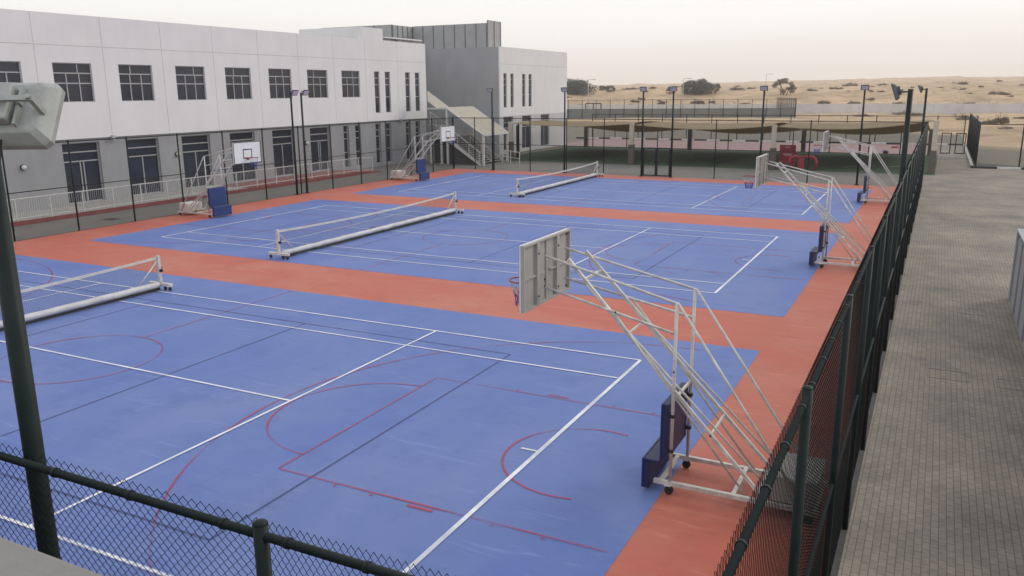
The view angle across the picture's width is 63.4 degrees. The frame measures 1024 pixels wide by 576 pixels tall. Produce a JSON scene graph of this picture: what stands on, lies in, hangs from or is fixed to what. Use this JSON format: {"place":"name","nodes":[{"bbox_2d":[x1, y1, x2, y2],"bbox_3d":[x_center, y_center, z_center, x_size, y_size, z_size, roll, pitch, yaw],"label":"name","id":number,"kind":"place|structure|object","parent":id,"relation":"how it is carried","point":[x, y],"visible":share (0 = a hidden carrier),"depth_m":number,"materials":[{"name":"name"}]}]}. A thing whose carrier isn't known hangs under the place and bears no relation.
{"place":"outdoors","nodes":[
{"label":"outdoors","id":0,"kind":"place"},
{"bbox_2d":[9,186,243,222],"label":"walkway","id":1,"kind":"structure","parent":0,"point":[127,200],"depth_m":44.38,"materials":[{"name":"tile"}]},
{"bbox_2d":[7,157,372,220],"bbox_3d":[-17.370,-6.362,50.288,0.052,1.179,29.802,6,15,26],"label":"walkway railing","id":2,"kind":"object","parent":1,"relation":"on","point":[237,187],"visible":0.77,"depth_m":46.52,"materials":[{"name":"white metal"}]},
{"bbox_2d":[223,170,368,187],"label":"red walkway","id":3,"kind":"structure","parent":1,"relation":"on","point":[289,177],"depth_m":57.31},
{"bbox_2d":[11,166,448,240],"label":"yard path","id":4,"kind":"structure","parent":0,"point":[368,178],"depth_m":44.32,"materials":[{"name":"concrete"}]},
{"bbox_2d":[11,171,381,226],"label":"walkway kerb","id":5,"kind":"structure","parent":4,"relation":"on","point":[54,218],"depth_m":45.41,"materials":[{"name":"red paint"}]},
{"bbox_2d":[1,117,453,241],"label":"chain link fence","id":6,"kind":"object","parent":4,"relation":"on","point":[385,125],"visible":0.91,"depth_m":43.72,"materials":[{"name":"green metal"}]},
{"bbox_2d":[0,255,759,575],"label":"court floor","id":7,"kind":"structure","parent":0,"point":[445,452],"depth_m":15.39,"materials":[{"name":"blue plastic"}]},
{"bbox_2d":[0,255,172,330],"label":"tennis net","id":8,"kind":"object","parent":7,"relation":"on","point":[76,306],"visible":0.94,"depth_m":23.98,"materials":[{"name":"white metal"}]},
{"bbox_2d":[0,281,509,540],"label":"dark court markings","id":9,"kind":"object","parent":7,"relation":"on","point":[183,531],"visible":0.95,"depth_m":15.74,"materials":[{"name":"black paint"}]},
{"bbox_2d":[0,271,640,575],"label":"white court markings","id":10,"kind":"object","parent":7,"relation":"on","point":[473,510],"visible":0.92,"depth_m":16.07,"materials":[{"name":"paint"}]},
{"bbox_2d":[0,269,660,539],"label":"red court markings","id":11,"kind":"object","parent":7,"relation":"on","point":[372,492],"visible":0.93,"depth_m":14.85,"materials":[{"name":"paint"}]},
{"bbox_2d":[509,228,826,521],"bbox_3d":[2.259,1.186,12.850,5.111,3.739,1.800,6,15,26],"label":"basketball hoop","id":12,"kind":"object","parent":7,"relation":"on","point":[546,262],"visible":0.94,"depth_m":12.80,"materials":[{"name":"white metal"}]},
{"bbox_2d":[13,169,895,575],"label":"court surface","id":13,"kind":"object","parent":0,"point":[681,533],"visible":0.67,"depth_m":23.52,"materials":[{"name":"orange plastic"}]},
{"bbox_2d":[0,82,64,559],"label":"light pole","id":14,"kind":"object","parent":13,"relation":"on","point":[30,114],"visible":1,"depth_m":4.64,"materials":[{"name":"green metal"}]},
{"bbox_2d":[178,140,261,217],"bbox_3d":[-14.388,-5.368,40.814,5.111,3.739,1.800,6,15,26],"label":"basketball hoop","id":15,"kind":"object","parent":13,"relation":"on","point":[246,152],"visible":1,"depth_m":40.77,"materials":[{"name":"white metal"}]},
{"bbox_2d":[290,90,300,194],"bbox_3d":[-12.849,-8.657,49.380,0.393,6.158,0.606,6,15,26],"label":"light pole","id":16,"kind":"object","parent":13,"relation":"on","point":[294,93],"visible":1,"depth_m":49.16,"materials":[{"name":"black metal"}]},
{"bbox_2d":[300,90,310,192],"bbox_3d":[-12.428,-8.853,50.186,0.393,6.158,0.666,6,15,26],"label":"light pole","id":17,"kind":"object","parent":13,"relation":"on","point":[305,92],"visible":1,"depth_m":49.93,"materials":[{"name":"black metal"}]},
{"bbox_2d":[390,125,455,180],"bbox_3d":[-6.029,-9.254,56.854,5.111,3.739,1.800,6,15,26],"label":"basketball hoop","id":18,"kind":"object","parent":13,"relation":"on","point":[446,133],"visible":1,"depth_m":56.85,"materials":[{"name":"white metal"}]},
{"bbox_2d":[486,88,494,169],"bbox_3d":[-1.636,-12.220,63.826,0.506,6.228,0.373,6,15,26],"label":"light pole","id":19,"kind":"object","parent":13,"relation":"on","point":[490,90],"visible":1,"depth_m":63.56,"materials":[{"name":"black metal"}]},
{"bbox_2d":[561,87,567,172],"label":"light pole","id":20,"kind":"object","parent":13,"relation":"on","point":[564,89],"visible":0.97,"depth_m":60.82,"materials":[{"name":"black metal"}]},
{"bbox_2d":[639,87,646,175],"bbox_3d":[9.197,-11.019,58.472,0.493,6.228,0.373,6,15,26],"label":"light pole","id":21,"kind":"object","parent":13,"relation":"on","point":[643,89],"visible":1,"depth_m":58.35,"materials":[{"name":"black metal"}]},
{"bbox_2d":[669,86,676,177],"bbox_3d":[11.115,-10.806,57.524,0.493,6.228,0.373,6,15,26],"label":"light pole","id":22,"kind":"object","parent":13,"relation":"on","point":[673,88],"visible":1,"depth_m":57.47,"materials":[{"name":"black metal"}]},
{"bbox_2d":[759,85,767,155],"bbox_3d":[16.530,-10.206,54.847,0.493,6.228,0.373,6,15,26],"label":"light pole","id":23,"kind":"object","parent":13,"relation":"on","point":[764,88],"visible":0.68,"depth_m":54.53,"materials":[{"name":"black metal"}]},
{"bbox_2d":[854,85,868,184],"bbox_3d":[21.971,-9.603,52.157,0.493,6.228,0.373,6,15,26],"label":"light pole","id":24,"kind":"object","parent":13,"relation":"on","point":[864,87],"visible":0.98,"depth_m":52.01,"materials":[{"name":"black metal"}]},
{"bbox_2d":[90,199,838,316],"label":"court floor","id":25,"kind":"structure","parent":0,"point":[748,289],"depth_m":32.72,"materials":[{"name":"blue plastic"}]},
{"bbox_2d":[268,192,463,259],"bbox_3d":[-5.761,-2.964,36.208,0.960,1.084,12.920,6,15,26],"label":"tennis net","id":26,"kind":"object","parent":25,"relation":"on","point":[292,251],"visible":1,"depth_m":34.73,"materials":[{"name":"white metal"}]},
{"bbox_2d":[227,211,703,278],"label":"dark court markings","id":27,"kind":"object","parent":25,"relation":"on","point":[491,254],"visible":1,"depth_m":33.63,"materials":[{"name":"blue paint"}]},
{"bbox_2d":[162,205,777,292],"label":"white court markings","id":28,"kind":"object","parent":25,"relation":"on","point":[733,276],"visible":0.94,"depth_m":33.20,"materials":[{"name":"paint"}]},
{"bbox_2d":[151,201,810,300],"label":"red court markings","id":29,"kind":"object","parent":25,"relation":"on","point":[504,239],"visible":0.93,"depth_m":32.97,"materials":[{"name":"paint"}]},
{"bbox_2d":[743,154,871,267],"bbox_3d":[10.527,-2.658,28.716,5.111,3.739,1.800,6,15,26],"label":"basketball hoop","id":30,"kind":"object","parent":25,"relation":"on","point":[760,176],"visible":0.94,"depth_m":28.61,"materials":[{"name":"white metal"}]},
{"bbox_2d":[0,0,1023,84],"label":"sky","id":31,"kind":"structure","parent":0,"point":[609,42],"materials":[{"name":"white"}]},
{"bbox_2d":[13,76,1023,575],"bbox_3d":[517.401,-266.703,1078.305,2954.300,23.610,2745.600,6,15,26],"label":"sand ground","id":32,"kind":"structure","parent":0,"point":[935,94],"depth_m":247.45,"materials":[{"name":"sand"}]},
{"bbox_2d":[0,8,426,213],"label":"school building","id":33,"kind":"structure","parent":32,"relation":"on","point":[115,77],"depth_m":50.95,"materials":[{"name":"white concrete"}]},
{"bbox_2d":[0,61,21,82],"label":"window","id":34,"kind":"structure","parent":33,"relation":"in","point":[10,71],"depth_m":40.79,"materials":[{"name":"black glass"}]},
{"bbox_2d":[52,62,94,102],"bbox_3d":[-23.197,-10.844,43.755,0.062,2.020,2.250,6,15,26],"label":"window","id":35,"kind":"structure","parent":33,"relation":"in","point":[75,79],"depth_m":43.87,"materials":[{"name":"black glass"}]},
{"bbox_2d":[62,142,103,203],"bbox_3d":[-23.301,-6.267,44.935,0.102,3.210,2.230,6,15,26],"label":"door","id":36,"kind":"structure","parent":33,"relation":"in","point":[92,152],"depth_m":45.01,"materials":[{"name":"black glass"}]},
{"bbox_2d":[118,64,153,101],"bbox_3d":[-21.424,-11.668,47.158,0.062,2.020,2.250,6,15,26],"label":"window","id":37,"kind":"structure","parent":33,"relation":"in","point":[136,84],"depth_m":47.19,"materials":[{"name":"black glass"}]},
{"bbox_2d":[127,138,161,195],"bbox_3d":[-21.538,-7.096,48.360,0.062,3.210,2.250,6,15,26],"label":"door","id":38,"kind":"structure","parent":33,"relation":"in","point":[147,142],"depth_m":48.44,"materials":[{"name":"glass"}]},
{"bbox_2d":[175,66,205,100],"bbox_3d":[-19.650,-12.493,50.561,0.062,2.020,2.250,6,15,26],"label":"window","id":39,"kind":"structure","parent":33,"relation":"in","point":[190,81],"depth_m":50.59,"materials":[{"name":"black glass"}]},
{"bbox_2d":[181,134,211,188],"bbox_3d":[-19.753,-7.926,51.785,0.062,3.210,2.250,6,15,26],"label":"window","id":40,"kind":"structure","parent":33,"relation":"in","point":[187,160],"depth_m":51.78,"materials":[{"name":"black glass"}]},
{"bbox_2d":[225,67,251,99],"bbox_3d":[-17.877,-13.317,53.964,0.062,2.020,2.250,6,15,26],"label":"window","id":41,"kind":"structure","parent":33,"relation":"in","point":[238,85],"depth_m":54.01,"materials":[{"name":"black glass"}]},
{"bbox_2d":[230,132,255,181],"bbox_3d":[-17.978,-8.752,55.192,0.062,3.210,2.230,6,15,26],"label":"window","id":42,"kind":"structure","parent":33,"relation":"in","point":[248,136],"depth_m":55.29,"materials":[{"name":"black glass"}]},
{"bbox_2d":[268,68,290,98],"bbox_3d":[-16.103,-14.142,57.367,0.062,2.020,2.250,6,15,26],"label":"window","id":43,"kind":"structure","parent":33,"relation":"in","point":[279,79],"depth_m":57.41,"materials":[{"name":"black glass"}]},
{"bbox_2d":[272,129,293,176],"bbox_3d":[-16.229,-9.565,58.548,0.062,3.210,2.150,6,15,26],"label":"window","id":44,"kind":"structure","parent":33,"relation":"in","point":[276,140],"depth_m":58.63,"materials":[{"name":"black glass"}]},
{"bbox_2d":[307,70,327,97],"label":"window","id":45,"kind":"structure","parent":33,"relation":"in","point":[317,79],"depth_m":60.85,"materials":[{"name":"black glass"}]},
{"bbox_2d":[310,127,329,171],"bbox_3d":[-14.424,-10.393,61.968,0.102,3.210,2.200,6,15,26],"label":"door","id":46,"kind":"structure","parent":33,"relation":"in","point":[314,153],"depth_m":62.03,"materials":[{"name":"black glass"}]},
{"bbox_2d":[343,126,348,167],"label":"window","id":47,"kind":"structure","parent":33,"relation":"in","point":[346,146],"depth_m":64.79,"materials":[{"name":"black glass"}]},
{"bbox_2d":[341,71,359,97],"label":"window","id":48,"kind":"structure","parent":33,"relation":"in","point":[350,79],"depth_m":64.26,"materials":[{"name":"black glass"}]},
{"bbox_2d":[355,125,359,165],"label":"window","id":49,"kind":"structure","parent":33,"relation":"in","point":[357,130],"depth_m":66.05,"materials":[{"name":"black glass"}]},
{"bbox_2d":[374,71,379,112],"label":"window","id":50,"kind":"structure","parent":33,"relation":"in","point":[376,77],"depth_m":67.35,"materials":[{"name":"black glass"}]},
{"bbox_2d":[375,124,380,162],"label":"window","id":51,"kind":"structure","parent":33,"relation":"in","point":[378,136],"depth_m":68.47,"materials":[{"name":"black glass"}]},
{"bbox_2d":[385,72,390,112],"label":"window","id":52,"kind":"structure","parent":33,"relation":"in","point":[387,84],"depth_m":68.68,"materials":[{"name":"black glass"}]},
{"bbox_2d":[386,125,390,161],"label":"window","id":53,"kind":"structure","parent":33,"relation":"in","point":[388,127],"depth_m":69.78,"materials":[{"name":"black glass"}]},
{"bbox_2d":[405,72,409,111],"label":"window","id":54,"kind":"structure","parent":33,"relation":"in","point":[406,73],"depth_m":71.22,"materials":[{"name":"black glass"}]},
{"bbox_2d":[406,122,409,158],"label":"window","id":55,"kind":"structure","parent":33,"relation":"in","point":[407,131],"depth_m":72.29,"materials":[{"name":"black glass"}]},
{"bbox_2d":[415,73,419,110],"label":"window","id":56,"kind":"structure","parent":33,"relation":"in","point":[416,74],"depth_m":72.50,"materials":[{"name":"black glass"}]},
{"bbox_2d":[415,121,419,157],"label":"window","id":57,"kind":"structure","parent":33,"relation":"in","point":[417,129],"depth_m":73.57,"materials":[{"name":"black glass"}]},
{"bbox_2d":[0,443,448,575],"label":"chain link fence","id":58,"kind":"object","parent":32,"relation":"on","point":[260,534],"visible":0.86,"depth_m":4.29,"materials":[{"name":"green metal"}]},
{"bbox_2d":[333,20,566,154],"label":"school block","id":59,"kind":"structure","parent":32,"relation":"on","point":[467,64],"depth_m":80.84,"materials":[{"name":"white concrete"}]},
{"bbox_2d":[503,73,505,107],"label":"window","id":60,"kind":"structure","parent":59,"relation":"in","point":[504,74],"depth_m":79.57,"materials":[{"name":"black glass"}]},
{"bbox_2d":[504,117,511,150],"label":"window","id":61,"kind":"structure","parent":59,"relation":"in","point":[507,120],"depth_m":80.78,"materials":[{"name":"black glass"}]},
{"bbox_2d":[522,74,524,106],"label":"window","id":62,"kind":"structure","parent":59,"relation":"in","point":[523,75],"depth_m":83.07,"materials":[{"name":"black glass"}]},
{"bbox_2d":[522,115,529,147],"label":"window","id":63,"kind":"structure","parent":59,"relation":"in","point":[524,139],"depth_m":84.66,"materials":[{"name":"black glass"}]},
{"bbox_2d":[541,114,547,144],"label":"window","id":64,"kind":"structure","parent":59,"relation":"in","point":[543,139],"depth_m":88.57,"materials":[{"name":"black glass"}]},
{"bbox_2d":[567,78,596,94],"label":"acacia tree","id":65,"kind":"object","parent":32,"relation":"on","point":[578,86],"visible":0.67,"depth_m":300.25,"materials":[{"name":"green plant"}]},
{"bbox_2d":[567,99,795,117],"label":"wire fence","id":66,"kind":"object","parent":32,"relation":"on","point":[685,112],"visible":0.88,"depth_m":179.04,"materials":[{"name":"green wire"},{"name":"black steel"}]},
{"bbox_2d":[681,77,719,93],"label":"acacia tree","id":67,"kind":"object","parent":32,"relation":"on","point":[701,86],"visible":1,"depth_m":285.98,"materials":[{"name":"green plant"}]},
{"bbox_2d":[576,137,962,144],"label":"striped kerb","id":68,"kind":"structure","parent":32,"relation":"on","point":[762,141],"depth_m":97.11,"materials":[{"name":"concrete"}]},
{"bbox_2d":[592,114,966,143],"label":"wire fence","id":69,"kind":"object","parent":32,"relation":"on","point":[679,117],"visible":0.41,"depth_m":95.74,"materials":[{"name":"black metal"}]},
{"bbox_2d":[772,78,795,94],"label":"acacia tree","id":70,"kind":"object","parent":32,"relation":"on","point":[786,80],"visible":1,"depth_m":268.13,"materials":[{"name":"green plant"}]},
{"bbox_2d":[776,97,796,116],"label":"wire fence","id":71,"kind":"object","parent":32,"relation":"on","point":[781,103],"visible":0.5,"depth_m":188.64,"materials":[{"name":"black metal"}]},
{"bbox_2d":[567,103,1023,113],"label":"boundary wall","id":72,"kind":"structure","parent":32,"relation":"on","point":[934,108],"depth_m":199.97,"materials":[{"name":"concrete"}]},
{"bbox_2d":[813,188,921,575],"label":"fence footing","id":73,"kind":"object","parent":32,"relation":"on","point":[839,551],"visible":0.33,"depth_m":13.39,"materials":[{"name":"concrete"}]},
{"bbox_2d":[714,121,928,575],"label":"chain link fence","id":74,"kind":"object","parent":73,"relation":"on","point":[876,278],"visible":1,"depth_m":8.38,"materials":[{"name":"green metal"}]},
{"bbox_2d":[891,83,913,182],"bbox_3d":[10.528,-2.495,22.890,0.639,6.141,0.709,6,15,26],"label":"light pole","id":75,"kind":"object","parent":73,"relation":"on","point":[897,91],"visible":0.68,"depth_m":22.12,"materials":[{"name":"black metal"}]},
{"bbox_2d":[918,85,927,133],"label":"light pole","id":76,"kind":"object","parent":73,"relation":"on","point":[920,87],"visible":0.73,"depth_m":42.03,"materials":[{"name":"black metal"}]},
{"bbox_2d":[966,113,980,163],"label":"wire fence","id":77,"kind":"object","parent":32,"relation":"on","point":[973,133],"visible":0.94,"depth_m":74.21,"materials":[{"name":"black metal"}]},
{"bbox_2d":[974,163,1017,166],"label":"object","id":78,"kind":"structure","parent":32,"relation":"on","point":[984,164],"depth_m":65.32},
{"bbox_2d":[973,166,1023,169],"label":"front kerb","id":79,"kind":"structure","parent":32,"relation":"on","point":[990,167],"depth_m":62.61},
{"bbox_2d":[975,123,1023,166],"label":"wire fence","id":80,"kind":"object","parent":32,"relation":"on","point":[1020,150],"visible":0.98,"depth_m":63.05,"materials":[{"name":"black metal"}]},
{"bbox_2d":[993,114,1009,123],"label":"desert shrub","id":81,"kind":"object","parent":32,"relation":"on","point":[1001,120],"visible":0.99,"depth_m":136.97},
{"bbox_2d":[353,172,871,222],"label":"court floor","id":82,"kind":"structure","parent":0,"point":[788,201],"depth_m":48.63,"materials":[{"name":"blue plastic"}]},
{"bbox_2d":[509,161,603,196],"bbox_3d":[3.186,-7.149,53.484,0.960,1.084,12.920,6,15,26],"label":"tennis net","id":83,"kind":"object","parent":82,"relation":"on","point":[522,193],"visible":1,"depth_m":52.50,"materials":[{"name":"white metal"}]},
{"bbox_2d":[448,178,776,208],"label":"dark court markings","id":84,"kind":"object","parent":82,"relation":"on","point":[627,202],"visible":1,"depth_m":49.15,"materials":[{"name":"blue paint"}]},
{"bbox_2d":[376,174,851,219],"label":"red court markings","id":85,"kind":"object","parent":82,"relation":"on","point":[641,191],"visible":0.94,"depth_m":47.23,"materials":[{"name":"paint"}]},
{"bbox_2d":[403,175,826,214],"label":"white court markings","id":86,"kind":"object","parent":82,"relation":"on","point":[641,192],"visible":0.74,"depth_m":49.12,"materials":[{"name":"paint"}]},
{"bbox_2d":[813,131,897,202],"bbox_3d":[18.796,-6.502,44.583,5.111,3.739,1.800,6,15,26],"label":"basketball hoop","id":87,"kind":"object","parent":82,"relation":"on","point":[826,136],"visible":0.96,"depth_m":44.43,"materials":[{"name":"white metal"}]},
{"bbox_2d":[385,153,923,186],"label":"yard ground","id":88,"kind":"structure","parent":0,"point":[727,176],"depth_m":62.33,"materials":[{"name":"concrete"}]},
{"bbox_2d":[426,91,508,165],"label":"outside staircase","id":89,"kind":"structure","parent":88,"relation":"on","point":[463,113],"depth_m":70.53,"materials":[{"name":"white metal"}]},
{"bbox_2d":[453,117,926,184],"bbox_3d":[10.376,-9.863,58.362,33.728,4.069,0.081,6,15,26],"label":"chain link fence","id":90,"kind":"object","parent":88,"relation":"on","point":[715,137],"visible":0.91,"depth_m":57.77,"materials":[{"name":"black metal"}]},
{"bbox_2d":[642,147,670,176],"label":"double gate","id":91,"kind":"structure","parent":90,"relation":"attached to","point":[655,162],"depth_m":58.57,"materials":[{"name":"black metal"}]},
{"bbox_2d":[495,146,936,174],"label":"artificial lawn","id":92,"kind":"structure","parent":0,"point":[826,166],"depth_m":73.66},
{"bbox_2d":[508,122,513,159],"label":"sail column","id":93,"kind":"structure","parent":92,"relation":"on","point":[510,137],"depth_m":73.20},
{"bbox_2d":[516,124,518,157],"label":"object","id":94,"kind":"object","parent":92,"relation":"on","point":[517,138],"visible":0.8,"depth_m":74.38,"materials":[{"name":"black metal"}]},
{"bbox_2d":[584,127,588,145],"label":"sail column","id":95,"kind":"structure","parent":92,"relation":"on","point":[586,129],"depth_m":89.94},
{"bbox_2d":[628,123,634,163],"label":"sail column","id":96,"kind":"structure","parent":92,"relation":"on","point":[631,141],"depth_m":68.31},
{"bbox_2d":[513,120,684,131],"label":"shade sail","id":97,"kind":"object","parent":96,"relation":"attached to","point":[600,124],"visible":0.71,"depth_m":75.65,"materials":[{"name":"beige fabric"}]},
{"bbox_2d":[636,122,801,133],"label":"shade sail","id":98,"kind":"object","parent":96,"relation":"attached to","point":[740,129],"visible":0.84,"depth_m":69.72,"materials":[{"name":"beige fabric"}]},
{"bbox_2d":[687,129,692,149],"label":"sail column","id":99,"kind":"structure","parent":92,"relation":"on","point":[689,139],"depth_m":84.31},
{"bbox_2d":[769,125,776,169],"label":"sail column","id":100,"kind":"structure","parent":92,"relation":"on","point":[774,134],"depth_m":63.08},
{"bbox_2d":[779,145,795,165],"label":"play board","id":101,"kind":"object","parent":92,"relation":"on","point":[783,156],"visible":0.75,"depth_m":66.73,"materials":[{"name":"red plastic"}]},
{"bbox_2d":[788,155,817,169],"bbox_3d":[22.109,-9.565,62.990,2.158,1.120,0.560,5,14,21],"label":"play table","id":102,"kind":"object","parent":92,"relation":"on","point":[800,165],"visible":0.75,"depth_m":62.82,"materials":[{"name":"red plastic"}]},
{"bbox_2d":[801,129,806,151],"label":"sail column","id":103,"kind":"structure","parent":92,"relation":"on","point":[803,140],"depth_m":80.22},
{"bbox_2d":[927,129,932,154],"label":"sail column","id":104,"kind":"structure","parent":92,"relation":"on","point":[930,141],"depth_m":75.17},
{"bbox_2d":[928,120,938,172],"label":"sail column","id":105,"kind":"structure","parent":92,"relation":"on","point":[932,160],"depth_m":59.46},
{"bbox_2d":[778,119,933,134],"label":"shade sail","id":106,"kind":"object","parent":105,"relation":"attached to","point":[848,128],"visible":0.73,"depth_m":66.16,"materials":[{"name":"beige fabric"}]},
{"bbox_2d":[562,139,937,154],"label":"pink pavement","id":107,"kind":"structure","parent":0,"point":[741,144],"depth_m":90.61,"materials":[{"name":"concrete"}]},
{"bbox_2d":[592,131,901,153],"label":"wire fence","id":108,"kind":"object","parent":107,"relation":"on","point":[792,142],"visible":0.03,"depth_m":81.14,"materials":[{"name":"black metal"}]},
{"bbox_2d":[838,167,1023,575],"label":"pavement","id":109,"kind":"structure","parent":0,"point":[940,489],"depth_m":16.04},
{"bbox_2d":[1008,228,1023,348],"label":"service wall","id":110,"kind":"structure","parent":109,"relation":"on","point":[1016,293],"depth_m":22.45,"materials":[{"name":"grey paint"}]},
{"bbox_2d":[936,145,969,167],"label":"garden path","id":111,"kind":"structure","parent":0,"point":[952,160],"depth_m":73.06,"materials":[{"name":"concrete"}]},
{"bbox_2d":[940,133,966,153],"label":"double gate","id":112,"kind":"structure","parent":111,"relation":"on","point":[955,143],"depth_m":76.77,"materials":[{"name":"black metal"}]},
{"label":"near pavement","id":113,"kind":"structure","parent":0,"visible":0},
{"bbox_2d":[0,537,102,575],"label":"parapet","id":114,"kind":"structure","parent":113,"relation":"on","point":[16,559],"depth_m":1.88,"materials":[{"name":"concrete"}]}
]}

